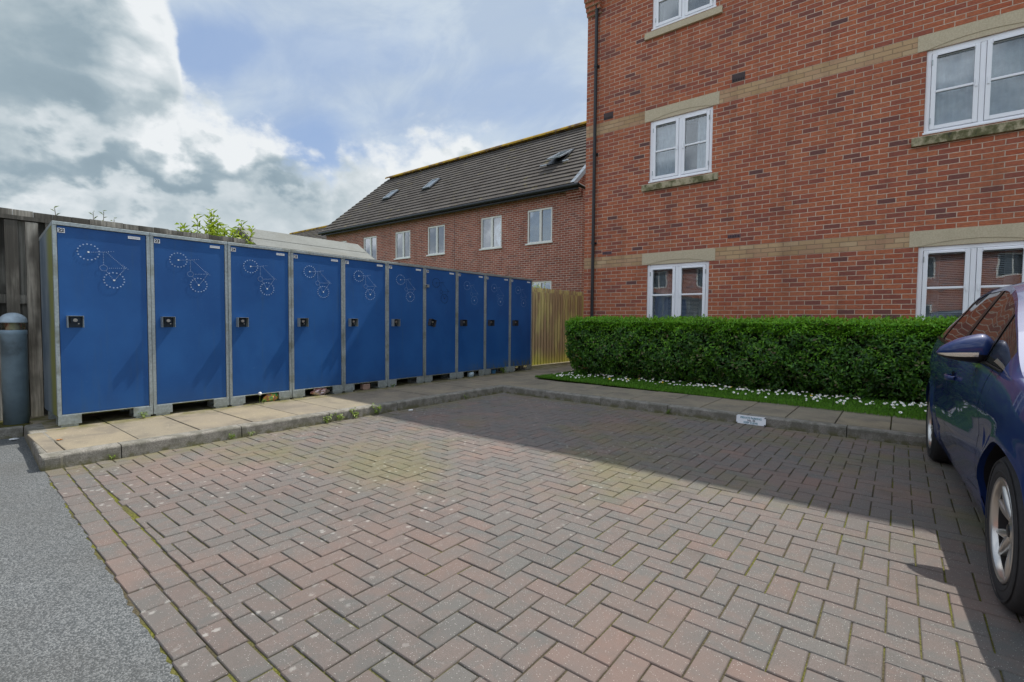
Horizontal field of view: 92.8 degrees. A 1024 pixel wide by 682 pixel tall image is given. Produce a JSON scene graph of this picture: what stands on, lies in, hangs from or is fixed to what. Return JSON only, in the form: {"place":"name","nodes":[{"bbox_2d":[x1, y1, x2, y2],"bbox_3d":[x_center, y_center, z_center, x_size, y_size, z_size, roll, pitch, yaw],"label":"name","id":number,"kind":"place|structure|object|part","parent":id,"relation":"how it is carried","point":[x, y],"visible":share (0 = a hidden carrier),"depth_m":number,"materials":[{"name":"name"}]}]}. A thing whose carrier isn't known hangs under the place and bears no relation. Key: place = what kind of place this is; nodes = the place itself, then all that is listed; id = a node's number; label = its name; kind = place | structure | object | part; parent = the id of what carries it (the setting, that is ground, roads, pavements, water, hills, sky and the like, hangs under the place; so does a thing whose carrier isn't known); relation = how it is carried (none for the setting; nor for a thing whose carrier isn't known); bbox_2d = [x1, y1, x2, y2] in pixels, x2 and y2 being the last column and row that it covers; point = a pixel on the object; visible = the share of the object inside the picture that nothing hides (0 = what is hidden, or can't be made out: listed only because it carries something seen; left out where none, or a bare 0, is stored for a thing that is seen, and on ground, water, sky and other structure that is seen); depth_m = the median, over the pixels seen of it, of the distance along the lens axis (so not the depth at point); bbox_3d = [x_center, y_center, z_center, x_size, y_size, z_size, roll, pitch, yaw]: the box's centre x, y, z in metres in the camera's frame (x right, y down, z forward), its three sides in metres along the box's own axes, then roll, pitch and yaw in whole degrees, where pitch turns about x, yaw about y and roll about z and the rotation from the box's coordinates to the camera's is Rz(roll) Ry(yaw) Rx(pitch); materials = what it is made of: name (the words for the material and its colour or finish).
{"place":"outdoors","nodes":[
{"label":"outdoors","id":0,"kind":"place"},
{"bbox_2d":[0,436,179,681],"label":"road","id":1,"kind":"structure","parent":0,"point":[67,614],"depth_m":1.94,"materials":[{"name":"grey asphalt"}]},
{"bbox_2d":[0,426,22,439],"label":"kerb","id":2,"kind":"structure","parent":1,"relation":"on","point":[11,432],"depth_m":4.52,"materials":[{"name":"concrete"}]},
{"bbox_2d":[24,423,54,466],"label":"kerb","id":3,"kind":"structure","parent":1,"relation":"on","point":[36,449],"depth_m":4.28,"materials":[{"name":"concrete"}]},
{"bbox_2d":[38,455,62,470],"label":"kerb","id":4,"kind":"structure","parent":1,"relation":"on","point":[50,463],"depth_m":3.59,"materials":[{"name":"concrete"}]},
{"bbox_2d":[0,0,587,236],"label":"sky","id":5,"kind":"structure","parent":0,"point":[280,116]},
{"bbox_2d":[0,379,891,435],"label":"verge","id":6,"kind":"structure","parent":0,"point":[3,426],"depth_m":7.42,"materials":[{"name":"green plant"}]},
{"bbox_2d":[0,313,29,424],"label":"bollard light","id":7,"kind":"object","parent":6,"relation":"on","point":[14,372],"visible":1,"depth_m":4.70,"materials":[{"name":"paint"}]},
{"bbox_2d":[0,207,496,420],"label":"timber fence","id":8,"kind":"object","parent":6,"relation":"on","point":[21,232],"visible":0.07,"depth_m":5.02,"materials":[{"name":"grey wood"}]},
{"bbox_2d":[564,314,959,403],"bbox_3d":[4.841,0.237,6.638,9.135,1.225,1.170,2,3,38],"label":"hedge","id":9,"kind":"object","parent":6,"relation":"on","point":[887,358],"visible":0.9,"depth_m":7.05,"materials":[{"name":"green plant"}]},
{"bbox_2d":[27,361,926,452],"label":"pavement","id":10,"kind":"structure","parent":0,"point":[99,428],"depth_m":5.60,"materials":[{"name":"beige concrete"}]},
{"bbox_2d":[39,220,152,427],"bbox_3d":[-4.187,-0.164,4.933,0.740,1.897,0.735,2,3,38],"label":"bike locker","id":11,"kind":"object","parent":10,"relation":"on","point":[96,315],"visible":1,"depth_m":4.71,"materials":[{"name":"grey"}]},
{"bbox_3d":[-3.930,-0.194,4.727,0.084,1.739,0.667,2,3,38],"label":"door","id":12,"kind":"part","parent":11,"relation":"part of","materials":[{"name":"blue metal"}]},
{"bbox_2d":[150,232,229,415],"bbox_3d":[-3.730,-0.184,5.511,0.740,1.897,0.735,2,3,38],"label":"bike locker","id":13,"kind":"object","parent":10,"relation":"on","point":[189,318],"visible":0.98,"depth_m":5.30,"materials":[{"name":"grey"}]},
{"bbox_3d":[-3.473,-0.214,5.306,0.084,1.739,0.667,2,3,38],"label":"door","id":14,"kind":"part","parent":13,"relation":"part of","materials":[{"name":"blue metal"}]},
{"bbox_2d":[227,242,291,405],"bbox_3d":[-3.268,-0.204,6.086,0.740,1.897,0.735,2,3,38],"label":"bike locker","id":15,"kind":"object","parent":10,"relation":"on","point":[259,315],"visible":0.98,"depth_m":5.88,"materials":[{"name":"grey"}]},
{"bbox_3d":[-3.011,-0.234,5.881,0.084,1.739,0.667,2,3,38],"label":"door","id":16,"kind":"part","parent":15,"relation":"part of","materials":[{"name":"blue metal"}]},
{"bbox_2d":[263,393,278,400],"bbox_3d":[-2.976,0.697,6.062,0.076,0.100,0.220,2,3,38],"label":"crisp packet","id":17,"kind":"object","parent":10,"relation":"on","point":[271,397],"visible":1,"depth_m":6.03},
{"bbox_2d":[291,250,343,398],"bbox_3d":[-2.807,-0.224,6.663,0.740,1.897,0.735,2,3,38],"label":"bike locker","id":18,"kind":"object","parent":10,"relation":"on","point":[317,319],"visible":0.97,"depth_m":6.45,"materials":[{"name":"grey"}]},
{"bbox_3d":[-2.550,-0.254,6.457,0.084,1.739,0.667,2,3,38],"label":"door","id":19,"kind":"part","parent":18,"relation":"part of","materials":[{"name":"blue metal"}]},
{"bbox_2d":[310,387,329,395],"bbox_3d":[-2.585,0.677,6.552,0.075,0.110,0.286,2,3,38],"label":"foil packet","id":20,"kind":"object","parent":10,"relation":"on","point":[320,391],"visible":1,"depth_m":6.53},
{"bbox_2d":[343,256,386,392],"bbox_3d":[-2.348,-0.244,7.240,0.740,1.897,0.735,2,3,38],"label":"bike locker","id":21,"kind":"object","parent":10,"relation":"on","point":[365,317],"visible":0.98,"depth_m":7.04,"materials":[{"name":"grey"}]},
{"bbox_3d":[-2.091,-0.274,7.035,0.084,1.739,0.667,2,3,38],"label":"door","id":22,"kind":"part","parent":21,"relation":"part of","materials":[{"name":"blue metal"}]},
{"bbox_2d":[360,383,369,389],"bbox_3d":[-2.148,0.667,7.133,0.090,0.085,0.120,2,3,38],"label":"broken brick","id":23,"kind":"object","parent":10,"relation":"on","point":[365,386],"visible":1,"depth_m":7.10,"materials":[{"name":"red brick"}]},
{"bbox_2d":[386,261,424,386],"bbox_3d":[-1.888,-0.264,7.817,0.740,1.897,0.735,2,3,38],"label":"bike locker","id":24,"kind":"object","parent":10,"relation":"on","point":[405,322],"visible":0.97,"depth_m":7.61,"materials":[{"name":"grey"}]},
{"bbox_3d":[-1.631,-0.294,7.611,0.084,1.739,0.667,2,3,38],"label":"door","id":25,"kind":"part","parent":24,"relation":"part of","materials":[{"name":"blue metal"}]},
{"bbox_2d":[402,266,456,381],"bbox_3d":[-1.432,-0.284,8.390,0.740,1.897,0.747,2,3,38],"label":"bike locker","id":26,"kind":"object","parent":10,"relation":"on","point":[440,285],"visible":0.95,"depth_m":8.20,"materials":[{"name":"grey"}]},
{"bbox_3d":[-1.172,-0.314,8.189,0.084,1.739,0.667,2,3,38],"label":"door","id":27,"kind":"part","parent":26,"relation":"part of","materials":[{"name":"blue metal"}]},
{"bbox_2d":[435,270,485,378],"bbox_3d":[-0.969,-0.304,8.971,0.740,1.897,0.735,2,3,38],"label":"bike locker","id":28,"kind":"object","parent":10,"relation":"on","point":[470,321],"visible":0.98,"depth_m":8.77,"materials":[{"name":"grey"}]},
{"bbox_3d":[-0.712,-0.334,8.765,0.084,1.739,0.667,2,3,38],"label":"door","id":29,"kind":"part","parent":28,"relation":"part of","materials":[{"name":"blue metal"}]},
{"bbox_2d":[467,372,473,376],"bbox_3d":[-0.757,0.605,8.887,0.124,0.088,0.124,2,3,38],"label":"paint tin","id":30,"kind":"object","parent":10,"relation":"on","point":[470,374],"visible":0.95,"depth_m":8.84,"materials":[{"name":"blue metal"}]},
{"bbox_2d":[464,274,510,374],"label":"bike locker","id":31,"kind":"object","parent":10,"relation":"on","point":[497,322],"visible":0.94,"depth_m":9.35,"materials":[{"name":"grey"}]},
{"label":"door","id":32,"kind":"part","parent":31,"relation":"part of","materials":[{"name":"blue metal"}]},
{"bbox_2d":[491,277,532,371],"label":"bike locker","id":33,"kind":"object","parent":10,"relation":"on","point":[520,323],"visible":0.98,"depth_m":9.93,"materials":[{"name":"grey"}]},
{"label":"door","id":34,"kind":"part","parent":33,"relation":"part of","materials":[{"name":"blue metal"}]},
{"bbox_2d":[516,287,583,366],"bbox_3d":[1.613,-0.349,12.808,0.204,1.910,5.215,2,3,38],"label":"timber fence","id":35,"kind":"object","parent":10,"relation":"on","point":[553,310],"visible":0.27,"depth_m":11.84,"materials":[{"name":"brown wood"}]},
{"bbox_2d":[45,393,1023,681],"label":"parking bay paving","id":36,"kind":"structure","parent":0,"point":[515,471],"depth_m":2.40,"materials":[{"name":"brown brick"}]},
{"bbox_2d":[926,282,1023,615],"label":"parked car","id":37,"kind":"object","parent":36,"relation":"on","point":[975,392],"visible":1,"depth_m":2.33,"materials":[{"name":"blue paint"}]},
{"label":"door","id":38,"kind":"part","parent":37,"relation":"part of","materials":[{"name":"blue paint"}]},
{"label":"rear quarter window","id":39,"kind":"part","parent":37,"relation":"part of","materials":[{"name":"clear glass"}]},
{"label":"door","id":40,"kind":"part","parent":37,"relation":"part of","materials":[{"name":"blue paint"}]},
{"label":"rear side window","id":41,"kind":"part","parent":37,"relation":"part of","materials":[{"name":"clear glass"}]},
{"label":"front side window","id":42,"kind":"part","parent":37,"relation":"part of","materials":[{"name":"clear glass"}]},
{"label":"rear window","id":43,"kind":"part","parent":37,"relation":"part of","materials":[{"name":"glass"}]},
{"bbox_2d":[48,394,1020,681],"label":"parking bay bedding","id":44,"kind":"object","parent":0,"point":[136,610],"visible":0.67,"depth_m":2.06,"materials":[{"name":"grey sand"}]},
{"bbox_2d":[39,385,504,471],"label":"kerb","id":45,"kind":"structure","parent":44,"relation":"on","point":[93,454],"depth_m":4.61,"materials":[{"name":"concrete"}]},
{"bbox_2d":[323,414,331,422],"bbox_3d":[-2.000,0.843,5.304,0.110,0.102,0.074,0,2,-2],"label":"weed","id":46,"kind":"object","parent":44,"relation":"on","point":[327,419],"visible":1,"depth_m":5.29,"materials":[{"name":"green plant"}]},
{"bbox_2d":[371,403,381,413],"bbox_3d":[-1.598,0.805,5.793,0.139,0.145,0.142,2,3,23],"label":"weed","id":47,"kind":"object","parent":44,"relation":"on","point":[379,408],"visible":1,"depth_m":5.76,"materials":[{"name":"green plant"}]},
{"bbox_2d":[536,370,925,416],"bbox_3d":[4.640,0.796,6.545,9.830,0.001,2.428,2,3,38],"label":"flowers","id":48,"kind":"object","parent":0,"point":[771,397],"depth_m":6.76,"materials":[{"name":"plant"}]},
{"bbox_2d":[535,371,926,419],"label":"grass","id":49,"kind":"structure","parent":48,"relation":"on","point":[825,404],"depth_m":6.68,"materials":[{"name":"green plant"}]},
{"label":"ground","id":50,"kind":"structure","parent":0,"visible":0},
{"bbox_2d":[51,206,111,220],"bbox_3d":[-5.050,-0.377,5.846,0.179,2.428,0.658,2,3,28],"label":"sapling","id":51,"kind":"object","parent":50,"relation":"on","point":[88,212],"visible":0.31,"depth_m":5.80,"materials":[{"name":"green plant"}]},
{"bbox_2d":[174,209,254,243],"bbox_3d":[-4.468,-0.608,7.400,0.803,2.771,0.921,2,3,38],"label":"laurel shrub","id":52,"kind":"object","parent":50,"relation":"on","point":[213,229],"visible":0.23,"depth_m":7.36,"materials":[{"name":"green plant"}]},
{"bbox_2d":[235,227,373,258],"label":"garden shed","id":53,"kind":"structure","parent":50,"relation":"on","point":[280,240],"depth_m":9.75,"materials":[{"name":"grey wood"}]},
{"bbox_2d":[289,225,327,239],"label":"house","id":54,"kind":"structure","parent":50,"relation":"on","point":[312,232],"depth_m":36.87,"materials":[{"name":"tile"}]},
{"bbox_2d":[318,121,585,291],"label":"terraced house","id":55,"kind":"structure","parent":50,"relation":"on","point":[516,208],"depth_m":19.39,"materials":[{"name":"brick"}]},
{"bbox_2d":[364,236,376,259],"bbox_3d":[-6.780,-4.362,23.308,1.140,1.235,0.125,2,3,38],"label":"window","id":56,"kind":"structure","parent":55,"relation":"in","point":[370,247],"depth_m":23.27,"materials":[{"name":"white glass"}]},
{"bbox_2d":[394,230,410,259],"bbox_3d":[-4.879,-4.281,21.797,1.140,1.235,0.125,2,3,38],"label":"window","id":57,"kind":"structure","parent":55,"relation":"in","point":[402,238],"depth_m":21.79,"materials":[{"name":"white glass"}]},
{"bbox_2d":[426,224,444,255],"bbox_3d":[-3.174,-4.207,20.441,1.140,1.235,0.125,2,3,38],"label":"window","id":58,"kind":"structure","parent":55,"relation":"in","point":[436,234],"depth_m":20.43,"materials":[{"name":"beige plastic"}]},
{"bbox_2d":[479,215,501,250],"bbox_3d":[-0.788,-4.105,18.543,1.140,1.235,0.125,2,3,38],"label":"window","id":59,"kind":"structure","parent":55,"relation":"in","point":[491,227],"depth_m":18.54,"materials":[{"name":"beige plastic"}]},
{"bbox_2d":[525,207,552,244],"bbox_3d":[1.032,-4.031,17.211,1.170,1.235,0.305,2,3,38],"label":"window","id":60,"kind":"structure","parent":55,"relation":"in","point":[541,222],"depth_m":17.28,"materials":[{"name":"beige plastic"}]},
{"bbox_2d":[532,281,550,288],"bbox_3d":[1.016,-1.508,17.311,1.150,1.205,0.305,2,3,38],"label":"window","id":61,"kind":"structure","parent":55,"relation":"in","point":[541,283],"depth_m":17.27,"materials":[{"name":"beige plastic"}]},
{"bbox_2d":[502,385,975,451],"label":"kerb","id":62,"kind":"structure","parent":50,"relation":"on","point":[883,435],"depth_m":5.59,"materials":[{"name":"concrete"}]},
{"bbox_2d":[736,414,765,425],"bbox_3d":[2.647,0.877,5.400,0.302,0.096,0.052,2,3,38],"label":"parking plate","id":63,"kind":"object","parent":62,"relation":"attached to","point":[751,420],"visible":1,"depth_m":5.39,"materials":[{"name":"white plastic"}]},
{"bbox_2d":[583,0,1023,368],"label":"apartment building","id":64,"kind":"structure","parent":50,"relation":"on","point":[849,159],"depth_m":7.93,"materials":[{"name":"brick"}]},
{"bbox_2d":[642,248,714,319],"bbox_3d":[3.294,-1.001,9.485,1.395,1.425,0.570,2,3,38],"label":"window","id":65,"kind":"structure","parent":64,"relation":"in","point":[679,288],"depth_m":9.34,"materials":[{"name":"white glass"}]},
{"bbox_2d":[641,91,719,191],"bbox_3d":[3.304,-3.705,9.359,1.435,1.563,0.610,2,3,38],"label":"window","id":66,"kind":"structure","parent":64,"relation":"in","point":[680,147],"depth_m":9.22,"materials":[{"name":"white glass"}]},
{"bbox_2d":[644,0,722,40],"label":"window","id":67,"kind":"structure","parent":64,"relation":"in","point":[665,12],"depth_m":9.25,"materials":[{"name":"white glass"}]},
{"bbox_2d":[909,223,1023,319],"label":"window","id":68,"kind":"structure","parent":64,"relation":"in","point":[951,277],"depth_m":6.86,"materials":[{"name":"white glass"}]},
{"bbox_2d":[911,8,1023,147],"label":"window","id":69,"kind":"structure","parent":64,"relation":"in","point":[980,81],"depth_m":6.65,"materials":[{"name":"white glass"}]}
]}

